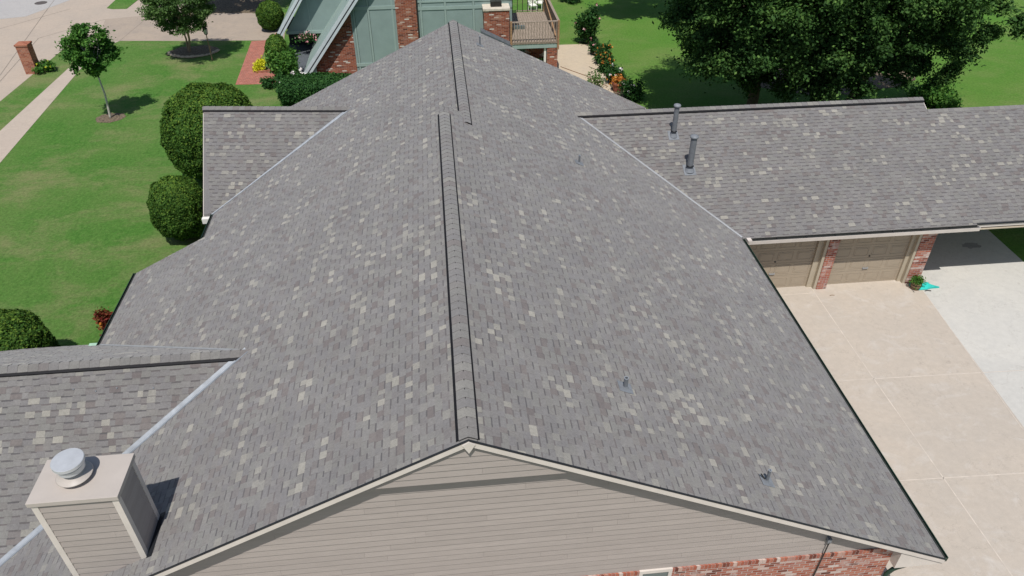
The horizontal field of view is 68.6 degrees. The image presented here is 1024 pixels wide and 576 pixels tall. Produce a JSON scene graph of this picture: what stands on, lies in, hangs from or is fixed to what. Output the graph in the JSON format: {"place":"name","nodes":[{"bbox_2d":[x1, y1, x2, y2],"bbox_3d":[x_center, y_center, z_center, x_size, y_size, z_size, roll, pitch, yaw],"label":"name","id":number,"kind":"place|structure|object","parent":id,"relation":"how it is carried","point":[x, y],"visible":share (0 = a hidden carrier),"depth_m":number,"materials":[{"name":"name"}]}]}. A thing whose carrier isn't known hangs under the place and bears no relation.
{"place":"outdoors","nodes":[
{"label":"outdoors","id":0,"kind":"place"},
{"bbox_2d":[0,65,80,162],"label":"sidewalk","id":1,"kind":"structure","parent":0,"point":[13,131],"depth_m":38.64,"materials":[{"name":"concrete"}]},
{"bbox_2d":[0,0,246,100],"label":"street","id":2,"kind":"structure","parent":0,"point":[43,30],"depth_m":49.90,"materials":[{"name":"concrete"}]},
{"bbox_2d":[0,0,68,18],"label":"street patch","id":3,"kind":"object","parent":2,"relation":"on","point":[15,8],"visible":1,"depth_m":53.45,"materials":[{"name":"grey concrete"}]},
{"bbox_2d":[34,1,46,4],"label":"manhole cover","id":4,"kind":"object","parent":3,"relation":"on","point":[40,2],"visible":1,"depth_m":54.36,"materials":[{"name":"metal"}]},
{"bbox_2d":[107,0,137,8],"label":"lawn island","id":5,"kind":"structure","parent":2,"relation":"on","point":[120,4],"depth_m":53.89,"materials":[{"name":"green plant"}]},
{"bbox_2d":[102,13,284,40],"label":"driveway","id":6,"kind":"structure","parent":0,"point":[224,27],"depth_m":49.36,"materials":[{"name":"concrete"}]},
{"bbox_2d":[255,0,283,30],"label":"round bush","id":7,"kind":"object","parent":6,"relation":"on","point":[269,14],"visible":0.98,"depth_m":48.30,"materials":[{"name":"green plant"}]},
{"bbox_2d":[0,0,1023,346],"bbox_3d":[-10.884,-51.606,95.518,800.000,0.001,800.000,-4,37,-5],"label":"lawn ground","id":8,"kind":"structure","parent":0,"point":[82,240],"depth_m":36.60,"materials":[{"name":"green plant"}]},
{"bbox_2d":[14,41,37,73],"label":"brick pillar","id":9,"kind":"structure","parent":8,"relation":"on","point":[27,54],"depth_m":42.70,"materials":[{"name":"red brick"}]},
{"bbox_2d":[0,308,60,350],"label":"round bush","id":10,"kind":"object","parent":8,"relation":"on","point":[19,329],"visible":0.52,"depth_m":21.68,"materials":[{"name":"green plant"}]},
{"bbox_2d":[31,59,56,73],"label":"verge plant","id":11,"kind":"object","parent":8,"relation":"on","point":[43,65],"visible":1,"depth_m":43.26,"materials":[{"name":"green plant"}]},
{"bbox_2d":[54,22,127,117],"bbox_3d":[-20.553,-10.612,36.869,2.734,5.012,2.801,8,38,11],"label":"young tree","id":12,"kind":"object","parent":8,"relation":"on","point":[78,48],"visible":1,"depth_m":36.00,"materials":[{"name":"green plant"}]},
{"bbox_2d":[92,306,112,335],"bbox_3d":[-13.214,1.096,24.477,0.724,1.092,0.883,-25,43,-29],"label":"red leaf shrub","id":13,"kind":"object","parent":8,"relation":"on","point":[101,318],"visible":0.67,"depth_m":24.34,"materials":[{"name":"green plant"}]},
{"bbox_2d":[96,113,125,122],"bbox_3d":[-20.534,-8.716,38.418,1.444,0.001,1.214,3,37,4],"label":"mulch ring","id":14,"kind":"object","parent":8,"relation":"on","point":[104,118],"visible":1,"depth_m":38.42,"materials":[{"name":"beige soil"}]},
{"bbox_2d":[146,175,205,241],"bbox_3d":[-12.714,-3.043,28.673,2.143,2.621,2.148,-4,37,-5],"label":"round bush","id":15,"kind":"object","parent":8,"relation":"on","point":[174,205],"visible":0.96,"depth_m":27.94,"materials":[{"name":"green plant"}]},
{"bbox_2d":[135,0,216,51],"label":"multi stem tree","id":16,"kind":"object","parent":8,"relation":"on","point":[166,14],"visible":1,"depth_m":42.58,"materials":[{"name":"green plant"}]},
{"bbox_2d":[167,45,218,57],"bbox_3d":[-19.630,-14.504,46.119,3.108,0.001,2.345,-4,37,-5],"label":"mulch bed","id":17,"kind":"object","parent":8,"relation":"on","point":[195,50],"visible":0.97,"depth_m":46.29,"materials":[{"name":"black soil"}]},
{"bbox_2d":[159,81,252,180],"bbox_3d":[-12.876,-6.689,32.411,4.203,4.157,4.229,-4,37,-5],"label":"round bush","id":18,"kind":"object","parent":8,"relation":"on","point":[181,130],"visible":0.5,"depth_m":30.84,"materials":[{"name":"green plant"}]},
{"bbox_2d":[202,26,212,59],"bbox_3d":[-17.942,-14.458,44.381,0.310,2.030,0.268,-4,37,-5],"label":"lamp post","id":19,"kind":"object","parent":8,"relation":"on","point":[205,30],"visible":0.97,"depth_m":43.99,"materials":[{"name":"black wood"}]},
{"bbox_2d":[205,0,273,12],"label":"shaded bed","id":20,"kind":"object","parent":8,"relation":"on","point":[236,6],"visible":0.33,"depth_m":53.66,"materials":[{"name":"black soil"}]},
{"bbox_2d":[235,40,274,84],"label":"brick walk","id":21,"kind":"structure","parent":8,"relation":"on","point":[247,74],"depth_m":43.84,"materials":[{"name":"red brick"}]},
{"bbox_2d":[259,76,275,88],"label":"shrub","id":22,"kind":"object","parent":8,"relation":"on","point":[268,82],"visible":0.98,"depth_m":41.26,"materials":[{"name":"green plant"}]},
{"bbox_2d":[276,72,350,105],"bbox_3d":[-10.058,-10.441,39.765,4.752,1.747,2.227,-4,37,-5],"label":"hedge","id":23,"kind":"object","parent":8,"relation":"on","point":[292,90],"visible":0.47,"depth_m":38.97,"materials":[{"name":"green plant"}]},
{"bbox_2d":[275,0,559,73],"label":"neighbour house","id":24,"kind":"structure","parent":8,"relation":"on","point":[354,36],"depth_m":41.91,"materials":[{"name":"brick"}]},
{"bbox_2d":[292,29,318,44],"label":"flowering shrub","id":25,"kind":"object","parent":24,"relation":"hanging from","point":[306,38],"visible":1,"depth_m":44.51,"materials":[{"name":"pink plant"}]},
{"bbox_2d":[512,25,524,52],"bbox_3d":[0.162,-14.513,44.329,1.150,1.900,0.190,-4,37,-5],"label":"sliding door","id":26,"kind":"structure","parent":24,"relation":"in","point":[519,26],"depth_m":43.80,"materials":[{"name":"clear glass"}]},
{"bbox_2d":[528,0,536,9],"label":"garden chair","id":27,"kind":"object","parent":24,"relation":"on","point":[530,4],"visible":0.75,"depth_m":52.37,"materials":[{"name":"white paint"}]},
{"bbox_2d":[0,20,1023,575],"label":"brick house","id":28,"kind":"structure","parent":8,"relation":"on","point":[452,298],"depth_m":16.37,"materials":[{"name":"brick"}]},
{"bbox_2d":[639,567,672,575],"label":"window","id":29,"kind":"structure","parent":28,"relation":"in","point":[667,571],"depth_m":14.70,"materials":[{"name":"white glass"}]},
{"bbox_2d":[749,241,817,287],"bbox_3d":[9.088,-0.852,26.053,2.750,2.152,0.090,-4,37,-5],"label":"garage door","id":30,"kind":"structure","parent":28,"relation":"in","point":[786,264],"depth_m":26.02,"materials":[{"name":"paint"}]},
{"bbox_2d":[827,235,911,283],"bbox_3d":[12.485,-1.067,26.328,2.660,2.152,0.090,-4,37,-5],"label":"garage door","id":31,"kind":"structure","parent":28,"relation":"in","point":[871,259],"depth_m":26.38,"materials":[{"name":"paint"}]},
{"bbox_2d":[571,1,604,45],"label":"rose bush","id":32,"kind":"object","parent":8,"relation":"on","point":[586,26],"visible":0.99,"depth_m":46.20,"materials":[{"name":"green plant"}]},
{"bbox_2d":[579,40,626,97],"bbox_3d":[5.364,-12.701,43.629,1.086,0.001,10.520,-5,37,-6],"label":"patio bed","id":33,"kind":"object","parent":8,"relation":"on","point":[611,86],"visible":0.18,"depth_m":41.39,"materials":[{"name":"brown soil"}]},
{"bbox_2d":[587,41,602,56],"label":"flowering bush","id":34,"kind":"object","parent":33,"relation":"on","point":[593,46],"visible":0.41,"depth_m":45.12,"materials":[{"name":"green plant"}]},
{"bbox_2d":[592,40,612,61],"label":"flowering bush","id":35,"kind":"object","parent":33,"relation":"on","point":[599,50],"visible":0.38,"depth_m":43.93,"materials":[{"name":"green plant"}]},
{"bbox_2d":[595,49,615,73],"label":"flowering bush","id":36,"kind":"object","parent":33,"relation":"on","point":[605,59],"visible":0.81,"depth_m":42.92,"materials":[{"name":"green plant"}]},
{"bbox_2d":[603,63,627,81],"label":"flowering bush","id":37,"kind":"object","parent":33,"relation":"on","point":[610,71],"visible":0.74,"depth_m":41.48,"materials":[{"name":"green plant"}]},
{"bbox_2d":[605,73,627,91],"bbox_3d":[5.758,-11.207,40.871,1.093,0.940,1.034,-25,44,-29],"label":"flower pot","id":38,"kind":"object","parent":33,"relation":"on","point":[613,82],"visible":0.88,"depth_m":40.65,"materials":[{"name":"ceramic"}]},
{"bbox_2d":[616,76,645,101],"bbox_3d":[6.322,-10.601,39.800,1.732,1.316,1.299,29,46,33],"label":"flowering bush","id":39,"kind":"object","parent":33,"relation":"on","point":[631,91],"visible":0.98,"depth_m":39.61,"materials":[{"name":"green plant"}]},
{"bbox_2d":[652,0,908,104],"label":"shade tree","id":40,"kind":"object","parent":8,"relation":"on","point":[708,43],"visible":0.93,"depth_m":31.70,"materials":[{"name":"green plant"}]},
{"bbox_2d":[730,0,935,102],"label":"shade tree","id":41,"kind":"object","parent":8,"relation":"on","point":[826,83],"visible":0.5,"depth_m":31.81,"materials":[{"name":"green plant"}]},
{"bbox_2d":[761,69,915,94],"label":"mulch under trees","id":42,"kind":"object","parent":8,"relation":"on","point":[882,85],"visible":0.14,"depth_m":41.82,"materials":[{"name":"brown soil"}]},
{"bbox_2d":[811,0,1023,99],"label":"shade tree","id":43,"kind":"object","parent":8,"relation":"on","point":[946,32],"visible":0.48,"depth_m":32.13,"materials":[{"name":"green plant"}]},
{"bbox_2d":[905,78,963,108],"bbox_3d":[22.111,-10.097,39.221,2.907,1.208,2.904,22,42,26],"label":"shrub","id":44,"kind":"object","parent":8,"relation":"on","point":[941,99],"visible":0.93,"depth_m":38.88,"materials":[{"name":"green plant"}]},
{"bbox_2d":[920,58,967,100],"bbox_3d":[22.552,-10.791,39.534,2.639,2.862,1.904,-4,37,-5],"label":"twisted juniper","id":45,"kind":"object","parent":8,"relation":"on","point":[946,74],"visible":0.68,"depth_m":39.23,"materials":[{"name":"green plant"}]},
{"label":"planting bed","id":46,"kind":"structure","parent":8,"relation":"on","visible":0},
{"bbox_2d":[252,55,265,71],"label":"golden shrub","id":47,"kind":"object","parent":46,"relation":"on","point":[259,63],"visible":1,"depth_m":43.30,"materials":[{"name":"yellow plant"}]},
{"bbox_2d":[256,70,271,72],"bbox_3d":[-14.123,-12.508,43.361,1.296,0.120,0.100,-5,37,-7],"label":"brick edging","id":48,"kind":"object","parent":46,"relation":"on","point":[262,71],"visible":0.64,"depth_m":43.30,"materials":[{"name":"red brick"}]},
{"bbox_2d":[264,33,286,71],"bbox_3d":[-13.531,-13.496,43.233,1.350,2.177,2.582,-4,37,-5],"label":"upright bush","id":49,"kind":"object","parent":46,"relation":"on","point":[272,41],"visible":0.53,"depth_m":42.46,"materials":[{"name":"green plant"}]},
{"bbox_2d":[271,73,289,89],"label":"shrub","id":50,"kind":"object","parent":46,"relation":"on","point":[277,77],"visible":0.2,"depth_m":40.96,"materials":[{"name":"green plant"}]},
{"bbox_2d":[265,41,300,78],"bbox_3d":[-12.727,-12.646,41.980,1.899,2.132,2.426,-4,37,-5],"label":"shrub","id":51,"kind":"object","parent":46,"relation":"on","point":[284,63],"visible":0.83,"depth_m":41.58,"materials":[{"name":"green plant"}]},
{"bbox_2d":[290,66,301,77],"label":"rose bush","id":52,"kind":"object","parent":46,"relation":"on","point":[296,72],"visible":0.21,"depth_m":41.27,"materials":[{"name":"white plant"}]},
{"bbox_2d":[557,44,612,92],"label":"patio","id":53,"kind":"structure","parent":0,"point":[576,57],"depth_m":44.62,"materials":[{"name":"concrete"}]},
{"bbox_2d":[587,68,606,86],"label":"slender plant","id":54,"kind":"object","parent":53,"relation":"on","point":[595,81],"visible":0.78,"depth_m":40.78,"materials":[{"name":"green plant"}]},
{"bbox_2d":[777,280,1023,575],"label":"garage drive","id":55,"kind":"structure","parent":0,"point":[945,430],"depth_m":21.84,"materials":[{"name":"beige concrete"}]},
{"bbox_2d":[909,274,925,290],"bbox_3d":[14.270,-0.209,26.456,0.669,0.625,0.598,-4,37,-5],"label":"planter","id":56,"kind":"object","parent":55,"relation":"on","point":[916,283],"visible":1,"depth_m":26.40,"materials":[{"name":"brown wood"}]},
{"bbox_2d":[921,229,1023,429],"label":"pale slab","id":57,"kind":"structure","parent":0,"point":[976,298],"depth_m":26.06,"materials":[{"name":"concrete"}]},
{"bbox_2d":[909,282,938,289],"bbox_3d":[14.673,-0.121,26.733,1.008,0.150,0.449,-4,37,-5],"label":"folded tarp","id":58,"kind":"object","parent":57,"relation":"on","point":[927,286],"visible":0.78,"depth_m":26.63,"materials":[{"name":"teal plastic"}]},
{"bbox_2d":[961,243,980,248],"bbox_3d":[17.637,-1.627,28.841,0.766,0.001,0.424,-4,37,-5],"label":"oil stain","id":59,"kind":"object","parent":57,"relation":"on","point":[971,245],"visible":1,"depth_m":28.85,"materials":[{"name":"liquid"}]}
]}

